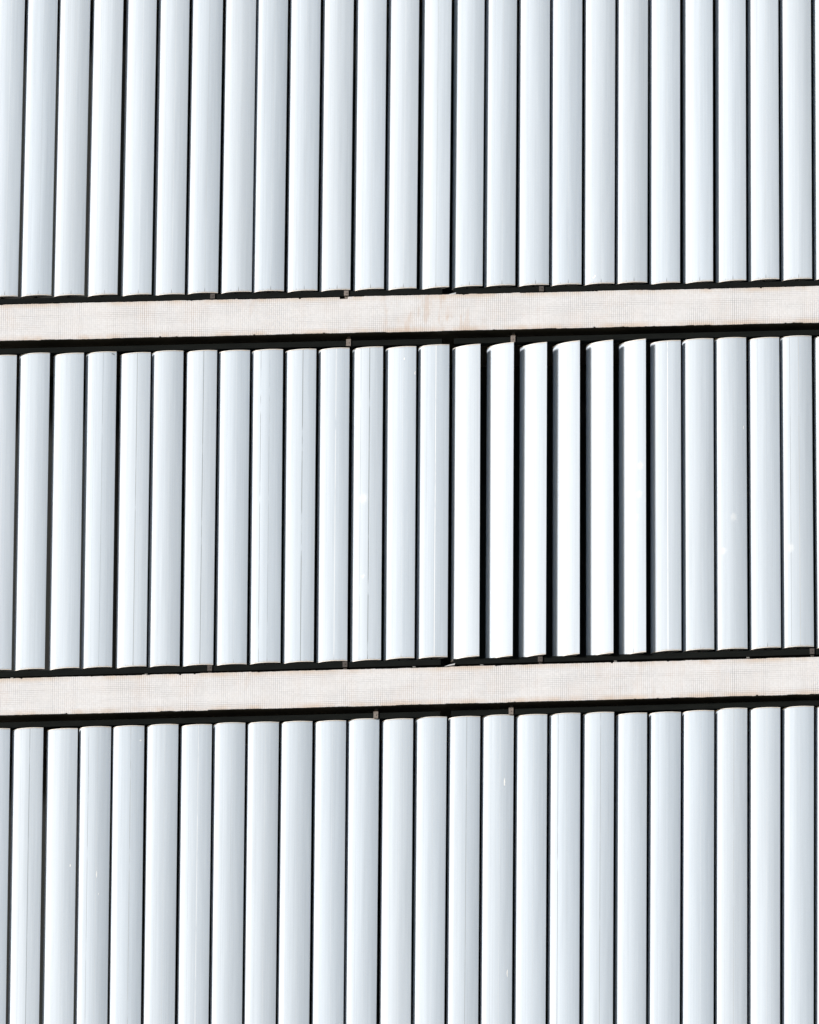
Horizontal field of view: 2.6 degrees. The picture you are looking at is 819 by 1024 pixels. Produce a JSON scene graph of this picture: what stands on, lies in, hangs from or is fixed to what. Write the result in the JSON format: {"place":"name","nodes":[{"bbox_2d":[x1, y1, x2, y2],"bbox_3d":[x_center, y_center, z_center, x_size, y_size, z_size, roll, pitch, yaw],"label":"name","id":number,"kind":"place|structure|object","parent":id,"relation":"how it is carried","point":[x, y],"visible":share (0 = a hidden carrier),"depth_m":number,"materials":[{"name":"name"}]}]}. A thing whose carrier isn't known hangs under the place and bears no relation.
{"place":"outdoors","nodes":[
{"label":"outdoors","id":0,"kind":"place"},
{"label":"ground","id":1,"kind":"structure","parent":0,"visible":0},
{"bbox_2d":[0,0,818,1023],"bbox_3d":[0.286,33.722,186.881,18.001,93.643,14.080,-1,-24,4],"label":"office building","id":2,"kind":"structure","parent":1,"relation":"on","point":[442,690],"depth_m":194.97,"materials":[{"name":"white metal"}]},
{"bbox_2d":[0,659,440,678],"bbox_3d":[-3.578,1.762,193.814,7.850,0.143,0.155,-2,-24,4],"label":"louver rail","id":3,"kind":"object","parent":2,"relation":"on","point":[346,665],"visible":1,"depth_m":193.72,"materials":[{"name":"metal"}]},
{"bbox_2d":[0,355,16,671],"bbox_3d":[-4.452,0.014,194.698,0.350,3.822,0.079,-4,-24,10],"label":"vertical louver","id":4,"kind":"object","parent":3,"relation":"on","point":[8,367],"visible":1,"depth_m":194.73,"materials":[{"name":"metal"}]},
{"bbox_2d":[14,353,49,670],"bbox_3d":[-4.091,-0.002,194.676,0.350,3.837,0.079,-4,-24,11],"label":"vertical louver","id":5,"kind":"object","parent":3,"relation":"on","point":[31,520],"visible":1,"depth_m":194.64,"materials":[{"name":"metal"}]},
{"bbox_2d":[49,353,83,669],"bbox_3d":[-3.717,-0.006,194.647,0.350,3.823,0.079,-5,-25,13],"label":"vertical louver","id":6,"kind":"object","parent":3,"relation":"on","point":[66,518],"visible":1,"depth_m":194.61,"materials":[{"name":"metal"}]},
{"bbox_2d":[81,351,116,668],"bbox_3d":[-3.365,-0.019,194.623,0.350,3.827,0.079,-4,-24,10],"label":"vertical louver","id":7,"kind":"object","parent":3,"relation":"on","point":[98,517],"visible":1,"depth_m":194.59,"materials":[{"name":"metal"}]},
{"bbox_2d":[116,352,150,667],"bbox_3d":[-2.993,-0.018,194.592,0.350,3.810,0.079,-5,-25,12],"label":"vertical louver","id":8,"kind":"object","parent":3,"relation":"on","point":[132,538],"visible":1,"depth_m":194.56,"materials":[{"name":"metal"}]},
{"bbox_2d":[148,350,183,666],"bbox_3d":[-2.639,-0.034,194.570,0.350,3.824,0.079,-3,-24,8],"label":"vertical louver","id":9,"kind":"object","parent":3,"relation":"on","point":[165,515],"visible":1,"depth_m":194.54,"materials":[{"name":"metal"}]},
{"bbox_2d":[182,350,216,665],"bbox_3d":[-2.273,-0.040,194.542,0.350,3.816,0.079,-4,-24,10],"label":"vertical louver","id":10,"kind":"object","parent":3,"relation":"on","point":[199,514],"visible":1,"depth_m":194.51,"materials":[{"name":"metal"}]},
{"bbox_2d":[215,350,249,665],"bbox_3d":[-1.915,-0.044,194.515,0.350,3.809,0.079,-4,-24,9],"label":"vertical louver","id":11,"kind":"object","parent":3,"relation":"on","point":[232,508],"visible":1,"depth_m":194.48,"materials":[{"name":"metal"}]},
{"bbox_2d":[249,349,282,664],"bbox_3d":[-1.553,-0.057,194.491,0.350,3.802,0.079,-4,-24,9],"label":"vertical louver","id":12,"kind":"object","parent":3,"relation":"on","point":[266,514],"visible":1,"depth_m":194.46,"materials":[{"name":"metal"}]},
{"bbox_2d":[283,348,315,663],"bbox_3d":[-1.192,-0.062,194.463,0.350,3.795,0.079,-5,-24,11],"label":"vertical louver","id":13,"kind":"object","parent":3,"relation":"on","point":[299,507],"visible":1,"depth_m":194.43,"materials":[{"name":"metal"}]},
{"bbox_2d":[316,347,349,662],"bbox_3d":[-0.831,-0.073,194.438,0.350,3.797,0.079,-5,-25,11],"label":"vertical louver","id":14,"kind":"object","parent":3,"relation":"on","point":[332,514],"visible":1,"depth_m":194.41,"materials":[{"name":"metal"}]},
{"bbox_2d":[350,346,382,661],"bbox_3d":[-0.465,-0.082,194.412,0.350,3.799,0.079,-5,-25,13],"label":"vertical louver","id":15,"kind":"object","parent":3,"relation":"on","point":[366,498],"visible":1,"depth_m":194.38,"materials":[{"name":"metal"}]},
{"bbox_2d":[384,346,415,660],"bbox_3d":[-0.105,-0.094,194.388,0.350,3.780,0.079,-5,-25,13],"label":"vertical louver","id":16,"kind":"object","parent":3,"relation":"on","point":[399,520],"visible":1,"depth_m":194.35,"materials":[{"name":"metal"}]},
{"bbox_2d":[416,344,448,659],"bbox_3d":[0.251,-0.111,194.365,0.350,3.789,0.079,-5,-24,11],"label":"vertical louver","id":17,"kind":"object","parent":3,"relation":"on","point":[432,507],"visible":1,"depth_m":194.33,"materials":[{"name":"metal"}]},
{"bbox_2d":[0,709,440,730],"bbox_3d":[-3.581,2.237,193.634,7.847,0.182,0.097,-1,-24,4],"label":"louver rail","id":18,"kind":"object","parent":2,"relation":"on","point":[50,725],"visible":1,"depth_m":193.48,"materials":[{"name":"metal"}]},
{"bbox_2d":[0,728,9,1023],"bbox_3d":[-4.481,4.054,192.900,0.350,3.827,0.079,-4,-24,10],"label":"vertical louver","id":19,"kind":"object","parent":18,"relation":"hanging from","point":[4,775],"visible":1,"depth_m":193.01,"materials":[{"name":"metal"}]},
{"bbox_2d":[8,727,42,1023],"bbox_3d":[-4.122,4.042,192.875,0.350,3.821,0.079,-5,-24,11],"label":"vertical louver","id":20,"kind":"object","parent":18,"relation":"hanging from","point":[25,879],"visible":1,"depth_m":192.90,"materials":[{"name":"metal"}]},
{"bbox_2d":[42,727,77,1023],"bbox_3d":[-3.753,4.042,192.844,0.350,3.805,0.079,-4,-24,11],"label":"vertical louver","id":21,"kind":"object","parent":18,"relation":"hanging from","point":[59,879],"visible":1,"depth_m":192.87,"materials":[{"name":"metal"}]},
{"bbox_2d":[75,726,110,1023],"bbox_3d":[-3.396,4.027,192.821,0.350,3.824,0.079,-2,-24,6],"label":"vertical louver","id":22,"kind":"object","parent":18,"relation":"hanging from","point":[93,876],"visible":1,"depth_m":192.85,"materials":[{"name":"metal"}]},
{"bbox_2d":[109,725,143,1023],"bbox_3d":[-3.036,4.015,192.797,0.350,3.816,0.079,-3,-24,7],"label":"vertical louver","id":23,"kind":"object","parent":18,"relation":"hanging from","point":[126,875],"visible":1,"depth_m":192.82,"materials":[{"name":"metal"}]},
{"bbox_2d":[143,724,177,1023],"bbox_3d":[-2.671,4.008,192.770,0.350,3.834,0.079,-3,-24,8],"label":"vertical louver","id":24,"kind":"object","parent":18,"relation":"hanging from","point":[160,877],"visible":1,"depth_m":192.79,"materials":[{"name":"metal"}]},
{"bbox_2d":[177,724,211,1023],"bbox_3d":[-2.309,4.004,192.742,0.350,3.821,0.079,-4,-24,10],"label":"vertical louver","id":25,"kind":"object","parent":18,"relation":"hanging from","point":[194,878],"visible":1,"depth_m":192.76,"materials":[{"name":"metal"}]},
{"bbox_2d":[210,722,244,1023],"bbox_3d":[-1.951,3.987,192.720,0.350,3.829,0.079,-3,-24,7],"label":"vertical louver","id":26,"kind":"object","parent":18,"relation":"hanging from","point":[227,873],"visible":1,"depth_m":192.74,"materials":[{"name":"metal"}]},
{"bbox_2d":[244,722,278,1023],"bbox_3d":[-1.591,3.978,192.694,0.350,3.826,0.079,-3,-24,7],"label":"vertical louver","id":27,"kind":"object","parent":18,"relation":"hanging from","point":[261,877],"visible":1,"depth_m":192.71,"materials":[{"name":"metal"}]},
{"bbox_2d":[277,721,311,1023],"bbox_3d":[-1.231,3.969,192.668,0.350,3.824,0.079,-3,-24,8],"label":"vertical louver","id":28,"kind":"object","parent":18,"relation":"hanging from","point":[294,872],"visible":1,"depth_m":192.68,"materials":[{"name":"metal"}]},
{"bbox_2d":[312,720,345,1023],"bbox_3d":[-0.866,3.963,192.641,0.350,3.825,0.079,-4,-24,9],"label":"vertical louver","id":29,"kind":"object","parent":18,"relation":"hanging from","point":[328,874],"visible":1,"depth_m":192.66,"materials":[{"name":"metal"}]},
{"bbox_2d":[344,718,378,1023],"bbox_3d":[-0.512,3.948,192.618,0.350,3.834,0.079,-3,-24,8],"label":"vertical louver","id":30,"kind":"object","parent":18,"relation":"hanging from","point":[361,873],"visible":1,"depth_m":192.63,"materials":[{"name":"metal"}]},
{"bbox_2d":[379,718,412,1023],"bbox_3d":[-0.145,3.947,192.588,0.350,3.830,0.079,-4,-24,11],"label":"vertical louver","id":31,"kind":"object","parent":18,"relation":"hanging from","point":[396,871],"visible":1,"depth_m":192.60,"materials":[{"name":"metal"}]},
{"bbox_2d":[413,716,446,1023],"bbox_3d":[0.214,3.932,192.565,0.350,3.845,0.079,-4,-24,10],"label":"vertical louver","id":32,"kind":"object","parent":18,"relation":"hanging from","point":[429,873],"visible":1,"depth_m":192.58,"materials":[{"name":"metal"}]},
{"bbox_2d":[0,336,441,356],"bbox_3d":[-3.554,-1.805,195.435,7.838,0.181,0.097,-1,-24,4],"label":"louver rail","id":33,"kind":"object","parent":2,"relation":"attached to","point":[284,346],"visible":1,"depth_m":195.27,"materials":[{"name":"metal"}]},
{"bbox_2d":[0,289,442,304],"bbox_3d":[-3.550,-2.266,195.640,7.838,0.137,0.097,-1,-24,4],"label":"louver rail","id":34,"kind":"object","parent":2,"relation":"attached to","point":[340,294],"visible":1,"depth_m":195.51,"materials":[{"name":"metal"}]},
{"bbox_2d":[0,0,24,298],"bbox_3d":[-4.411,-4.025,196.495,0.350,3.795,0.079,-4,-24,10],"label":"vertical louver","id":35,"kind":"object","parent":34,"relation":"on","point":[12,14],"visible":1,"depth_m":196.49,"materials":[{"name":"metal"}]},
{"bbox_2d":[20,0,57,297],"bbox_3d":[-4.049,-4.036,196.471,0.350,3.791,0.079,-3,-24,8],"label":"vertical louver","id":36,"kind":"object","parent":34,"relation":"on","point":[38,154],"visible":1,"depth_m":196.41,"materials":[{"name":"metal"}]},
{"bbox_2d":[53,0,89,297],"bbox_3d":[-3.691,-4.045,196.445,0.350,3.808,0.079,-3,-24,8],"label":"vertical louver","id":37,"kind":"object","parent":34,"relation":"on","point":[71,153],"visible":1,"depth_m":196.38,"materials":[{"name":"metal"}]},
{"bbox_2d":[87,0,122,296],"bbox_3d":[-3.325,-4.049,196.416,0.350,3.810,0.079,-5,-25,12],"label":"vertical louver","id":38,"kind":"object","parent":34,"relation":"on","point":[104,175],"visible":1,"depth_m":196.35,"materials":[{"name":"metal"}]},
{"bbox_2d":[121,0,156,295],"bbox_3d":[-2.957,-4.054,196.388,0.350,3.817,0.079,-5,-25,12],"label":"vertical louver","id":39,"kind":"object","parent":34,"relation":"on","point":[138,170],"visible":1,"depth_m":196.32,"materials":[{"name":"metal"}]},
{"bbox_2d":[154,0,189,294],"bbox_3d":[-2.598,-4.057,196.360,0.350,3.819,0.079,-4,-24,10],"label":"vertical louver","id":40,"kind":"object","parent":34,"relation":"on","point":[171,153],"visible":1,"depth_m":196.29,"materials":[{"name":"metal"}]},
{"bbox_2d":[187,0,222,294],"bbox_3d":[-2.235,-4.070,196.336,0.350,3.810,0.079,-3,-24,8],"label":"vertical louver","id":41,"kind":"object","parent":34,"relation":"on","point":[204,151],"visible":1,"depth_m":196.27,"materials":[{"name":"metal"}]},
{"bbox_2d":[221,0,255,293],"bbox_3d":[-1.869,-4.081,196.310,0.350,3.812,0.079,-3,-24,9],"label":"vertical louver","id":42,"kind":"object","parent":34,"relation":"on","point":[238,151],"visible":1,"depth_m":196.24,"materials":[{"name":"metal"}]},
{"bbox_2d":[253,0,287,292],"bbox_3d":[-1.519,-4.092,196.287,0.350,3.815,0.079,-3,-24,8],"label":"vertical louver","id":43,"kind":"object","parent":34,"relation":"on","point":[270,149],"visible":1,"depth_m":196.21,"materials":[{"name":"metal"}]},
{"bbox_2d":[287,0,320,291],"bbox_3d":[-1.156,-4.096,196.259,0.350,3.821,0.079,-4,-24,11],"label":"vertical louver","id":44,"kind":"object","parent":34,"relation":"on","point":[303,163],"visible":1,"depth_m":196.18,"materials":[{"name":"metal"}]},
{"bbox_2d":[319,0,353,291],"bbox_3d":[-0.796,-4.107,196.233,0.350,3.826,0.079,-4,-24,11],"label":"vertical louver","id":45,"kind":"object","parent":34,"relation":"on","point":[336,158],"visible":1,"depth_m":196.15,"materials":[{"name":"metal"}]},
{"bbox_2d":[353,0,386,290],"bbox_3d":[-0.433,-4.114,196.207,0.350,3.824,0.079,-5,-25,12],"label":"vertical louver","id":46,"kind":"object","parent":34,"relation":"on","point":[369,163],"visible":1,"depth_m":196.12,"materials":[{"name":"metal"}]},
{"bbox_2d":[386,0,418,289],"bbox_3d":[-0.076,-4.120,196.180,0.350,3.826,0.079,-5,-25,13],"label":"vertical louver","id":47,"kind":"object","parent":34,"relation":"on","point":[402,160],"visible":1,"depth_m":196.09,"materials":[{"name":"metal"}]},
{"bbox_2d":[419,0,451,288],"bbox_3d":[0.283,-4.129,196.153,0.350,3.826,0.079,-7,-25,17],"label":"vertical louver","id":48,"kind":"object","parent":34,"relation":"on","point":[435,147],"visible":1,"depth_m":196.07,"materials":[{"name":"metal"}]},
{"bbox_2d":[444,648,818,666],"bbox_3d":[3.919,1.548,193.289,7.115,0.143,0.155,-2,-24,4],"label":"louver rail","id":49,"kind":"object","parent":2,"relation":"on","point":[756,654],"visible":1,"depth_m":193.41,"materials":[{"name":"metal"}]},
{"bbox_2d":[451,344,480,662],"bbox_3d":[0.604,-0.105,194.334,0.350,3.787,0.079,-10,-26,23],"label":"vertical louver","id":50,"kind":"object","parent":49,"relation":"on","point":[465,564],"visible":1,"depth_m":194.29,"materials":[{"name":"metal"}]},
{"bbox_2d":[485,342,513,657],"bbox_3d":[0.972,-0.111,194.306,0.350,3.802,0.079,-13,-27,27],"label":"vertical louver","id":51,"kind":"object","parent":49,"relation":"on","point":[499,500],"visible":1,"depth_m":194.27,"materials":[{"name":"metal"}]},
{"bbox_2d":[519,342,546,656],"bbox_3d":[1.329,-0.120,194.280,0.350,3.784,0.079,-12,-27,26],"label":"vertical louver","id":52,"kind":"object","parent":49,"relation":"on","point":[532,496],"visible":1,"depth_m":194.25,"materials":[{"name":"metal"}]},
{"bbox_2d":[553,340,579,655],"bbox_3d":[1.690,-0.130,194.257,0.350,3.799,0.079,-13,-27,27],"label":"vertical louver","id":53,"kind":"object","parent":49,"relation":"on","point":[566,498],"visible":1,"depth_m":194.22,"materials":[{"name":"metal"}]},
{"bbox_2d":[586,340,613,654],"bbox_3d":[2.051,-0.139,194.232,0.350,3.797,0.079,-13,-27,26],"label":"vertical louver","id":54,"kind":"object","parent":49,"relation":"on","point":[599,497],"visible":1,"depth_m":194.20,"materials":[{"name":"metal"}]},
{"bbox_2d":[619,339,645,653],"bbox_3d":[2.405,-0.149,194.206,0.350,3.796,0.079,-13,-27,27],"label":"vertical louver","id":55,"kind":"object","parent":49,"relation":"on","point":[632,496],"visible":1,"depth_m":194.17,"materials":[{"name":"metal"}]},
{"bbox_2d":[650,340,680,652],"bbox_3d":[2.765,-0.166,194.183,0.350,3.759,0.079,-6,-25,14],"label":"vertical louver","id":56,"kind":"object","parent":49,"relation":"on","point":[665,443],"visible":1,"depth_m":194.16,"materials":[{"name":"metal"}]},
{"bbox_2d":[682,338,713,652],"bbox_3d":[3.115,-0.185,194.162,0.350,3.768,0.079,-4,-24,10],"label":"vertical louver","id":57,"kind":"object","parent":49,"relation":"on","point":[698,489],"visible":1,"depth_m":194.13,"materials":[{"name":"metal"}]},
{"bbox_2d":[714,337,747,651],"bbox_3d":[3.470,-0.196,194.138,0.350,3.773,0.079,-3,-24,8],"label":"vertical louver","id":58,"kind":"object","parent":49,"relation":"on","point":[730,500],"visible":1,"depth_m":194.10,"materials":[{"name":"metal"}]},
{"bbox_2d":[748,337,780,650],"bbox_3d":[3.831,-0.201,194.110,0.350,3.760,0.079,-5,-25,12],"label":"vertical louver","id":59,"kind":"object","parent":49,"relation":"on","point":[764,502],"visible":1,"depth_m":194.08,"materials":[{"name":"metal"}]},
{"bbox_2d":[780,335,813,649],"bbox_3d":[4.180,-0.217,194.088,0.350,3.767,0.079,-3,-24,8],"label":"vertical louver","id":60,"kind":"object","parent":49,"relation":"on","point":[796,490],"visible":1,"depth_m":194.05,"materials":[{"name":"metal"}]},
{"bbox_2d":[814,337,818,648],"bbox_3d":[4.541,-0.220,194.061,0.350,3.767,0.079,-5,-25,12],"label":"vertical louver","id":61,"kind":"object","parent":49,"relation":"on","point":[816,395],"visible":1,"depth_m":194.18,"materials":[{"name":"metal"}]},
{"bbox_2d":[448,281,818,294],"bbox_3d":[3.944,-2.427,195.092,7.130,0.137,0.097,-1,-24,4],"label":"louver rail","id":62,"kind":"object","parent":2,"relation":"on","point":[539,289],"visible":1,"depth_m":195.19,"materials":[{"name":"metal"}]},
{"bbox_2d":[452,0,484,289],"bbox_3d":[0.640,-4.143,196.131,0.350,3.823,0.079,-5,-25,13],"label":"vertical louver","id":63,"kind":"object","parent":62,"relation":"on","point":[468,147],"visible":1,"depth_m":196.04,"materials":[{"name":"metal"}]},
{"bbox_2d":[484,0,516,287],"bbox_3d":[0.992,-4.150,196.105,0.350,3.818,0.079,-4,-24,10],"label":"vertical louver","id":64,"kind":"object","parent":62,"relation":"on","point":[500,149],"visible":1,"depth_m":196.01,"materials":[{"name":"metal"}]},
{"bbox_2d":[518,0,549,286],"bbox_3d":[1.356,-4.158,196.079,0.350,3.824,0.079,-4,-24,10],"label":"vertical louver","id":65,"kind":"object","parent":62,"relation":"on","point":[533,143],"visible":1,"depth_m":195.99,"materials":[{"name":"metal"}]},
{"bbox_2d":[550,0,581,286],"bbox_3d":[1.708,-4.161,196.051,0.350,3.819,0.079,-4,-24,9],"label":"vertical louver","id":66,"kind":"object","parent":62,"relation":"on","point":[566,160],"visible":1,"depth_m":195.95,"materials":[{"name":"metal"}]},
{"bbox_2d":[583,0,614,285],"bbox_3d":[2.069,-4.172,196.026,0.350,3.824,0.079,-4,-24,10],"label":"vertical louver","id":67,"kind":"object","parent":62,"relation":"on","point":[599,146],"visible":1,"depth_m":195.93,"materials":[{"name":"metal"}]},
{"bbox_2d":[616,0,647,284],"bbox_3d":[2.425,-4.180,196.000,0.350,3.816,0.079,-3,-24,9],"label":"vertical louver","id":68,"kind":"object","parent":62,"relation":"on","point":[632,142],"visible":1,"depth_m":195.90,"materials":[{"name":"metal"}]},
{"bbox_2d":[649,0,679,283],"bbox_3d":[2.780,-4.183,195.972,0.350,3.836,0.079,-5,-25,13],"label":"vertical louver","id":69,"kind":"object","parent":62,"relation":"on","point":[664,141],"visible":1,"depth_m":195.87,"materials":[{"name":"metal"}]},
{"bbox_2d":[683,0,712,283],"bbox_3d":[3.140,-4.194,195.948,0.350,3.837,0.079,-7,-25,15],"label":"vertical louver","id":70,"kind":"object","parent":62,"relation":"on","point":[697,141],"visible":1,"depth_m":195.84,"materials":[{"name":"metal"}]},
{"bbox_2d":[715,0,745,282],"bbox_3d":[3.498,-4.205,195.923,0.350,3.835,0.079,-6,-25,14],"label":"vertical louver","id":71,"kind":"object","parent":62,"relation":"on","point":[730,88],"visible":1,"depth_m":195.83,"materials":[{"name":"metal"}]},
{"bbox_2d":[747,0,778,281],"bbox_3d":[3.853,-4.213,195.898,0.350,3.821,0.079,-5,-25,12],"label":"vertical louver","id":72,"kind":"object","parent":62,"relation":"on","point":[763,175],"visible":1,"depth_m":195.78,"materials":[{"name":"metal"}]},
{"bbox_2d":[780,0,811,280],"bbox_3d":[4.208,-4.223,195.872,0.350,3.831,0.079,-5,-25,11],"label":"vertical louver","id":73,"kind":"object","parent":62,"relation":"on","point":[795,139],"visible":1,"depth_m":195.76,"materials":[{"name":"metal"}]},
{"bbox_2d":[813,0,818,280],"bbox_3d":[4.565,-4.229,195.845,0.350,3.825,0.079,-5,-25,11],"label":"vertical louver","id":74,"kind":"object","parent":62,"relation":"on","point":[816,121],"visible":1,"depth_m":195.82,"materials":[{"name":"metal"}]},
{"bbox_2d":[451,700,818,717],"bbox_3d":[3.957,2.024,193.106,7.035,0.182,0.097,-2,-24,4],"label":"louver rail","id":75,"kind":"object","parent":2,"relation":"attached to","point":[649,708],"visible":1,"depth_m":193.16,"materials":[{"name":"metal"}]},
{"bbox_2d":[446,716,479,1023],"bbox_3d":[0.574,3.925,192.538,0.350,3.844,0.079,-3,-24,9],"label":"vertical louver","id":76,"kind":"object","parent":75,"relation":"hanging from","point":[463,866],"visible":1,"depth_m":192.55,"materials":[{"name":"metal"}]},
{"bbox_2d":[480,715,513,1023],"bbox_3d":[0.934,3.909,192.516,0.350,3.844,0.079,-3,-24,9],"label":"vertical louver","id":77,"kind":"object","parent":75,"relation":"hanging from","point":[496,875],"visible":1,"depth_m":192.52,"materials":[{"name":"metal"}]},
{"bbox_2d":[514,714,546,1023],"bbox_3d":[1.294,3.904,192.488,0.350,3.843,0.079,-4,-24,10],"label":"vertical louver","id":78,"kind":"object","parent":75,"relation":"hanging from","point":[530,876],"visible":1,"depth_m":192.49,"materials":[{"name":"metal"}]},
{"bbox_2d":[548,713,579,1023],"bbox_3d":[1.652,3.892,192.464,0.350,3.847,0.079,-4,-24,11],"label":"vertical louver","id":79,"kind":"object","parent":75,"relation":"hanging from","point":[564,871],"visible":1,"depth_m":192.47,"materials":[{"name":"metal"}]},
{"bbox_2d":[581,712,613,1023],"bbox_3d":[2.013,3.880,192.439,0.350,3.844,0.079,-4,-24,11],"label":"vertical louver","id":80,"kind":"object","parent":75,"relation":"hanging from","point":[597,868],"visible":1,"depth_m":192.44,"materials":[{"name":"metal"}]},
{"bbox_2d":[615,712,646,1023],"bbox_3d":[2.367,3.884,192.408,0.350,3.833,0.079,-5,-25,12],"label":"vertical louver","id":81,"kind":"object","parent":75,"relation":"hanging from","point":[630,863],"visible":1,"depth_m":192.41,"materials":[{"name":"metal"}]},
{"bbox_2d":[648,711,680,1023],"bbox_3d":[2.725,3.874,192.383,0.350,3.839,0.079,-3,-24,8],"label":"vertical louver","id":82,"kind":"object","parent":75,"relation":"hanging from","point":[664,870],"visible":1,"depth_m":192.38,"materials":[{"name":"metal"}]},
{"bbox_2d":[682,710,713,1023],"bbox_3d":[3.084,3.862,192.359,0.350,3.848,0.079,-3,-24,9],"label":"vertical louver","id":83,"kind":"object","parent":75,"relation":"hanging from","point":[697,866],"visible":1,"depth_m":192.36,"materials":[{"name":"metal"}]},
{"bbox_2d":[715,708,746,1023],"bbox_3d":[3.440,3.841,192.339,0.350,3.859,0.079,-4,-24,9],"label":"vertical louver","id":84,"kind":"object","parent":75,"relation":"hanging from","point":[731,876],"visible":1,"depth_m":192.33,"materials":[{"name":"metal"}]},
{"bbox_2d":[748,707,779,1023],"bbox_3d":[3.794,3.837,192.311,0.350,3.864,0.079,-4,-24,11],"label":"vertical louver","id":85,"kind":"object","parent":75,"relation":"hanging from","point":[764,888],"visible":1,"depth_m":192.29,"materials":[{"name":"metal"}]},
{"bbox_2d":[782,706,813,1023],"bbox_3d":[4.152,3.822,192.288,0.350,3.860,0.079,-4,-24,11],"label":"vertical louver","id":86,"kind":"object","parent":75,"relation":"hanging from","point":[797,864],"visible":1,"depth_m":192.28,"materials":[{"name":"metal"}]},
{"bbox_2d":[815,707,818,1023],"bbox_3d":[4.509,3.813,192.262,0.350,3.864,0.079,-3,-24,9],"label":"vertical louver","id":87,"kind":"object","parent":75,"relation":"hanging from","point":[816,865],"visible":1,"depth_m":192.30,"materials":[{"name":"metal"}]},
{"bbox_2d":[454,330,818,346],"bbox_3d":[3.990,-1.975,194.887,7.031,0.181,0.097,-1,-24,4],"label":"louver rail","id":88,"kind":"object","parent":2,"relation":"attached to","point":[617,338],"visible":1,"depth_m":194.96,"materials":[{"name":"metal"}]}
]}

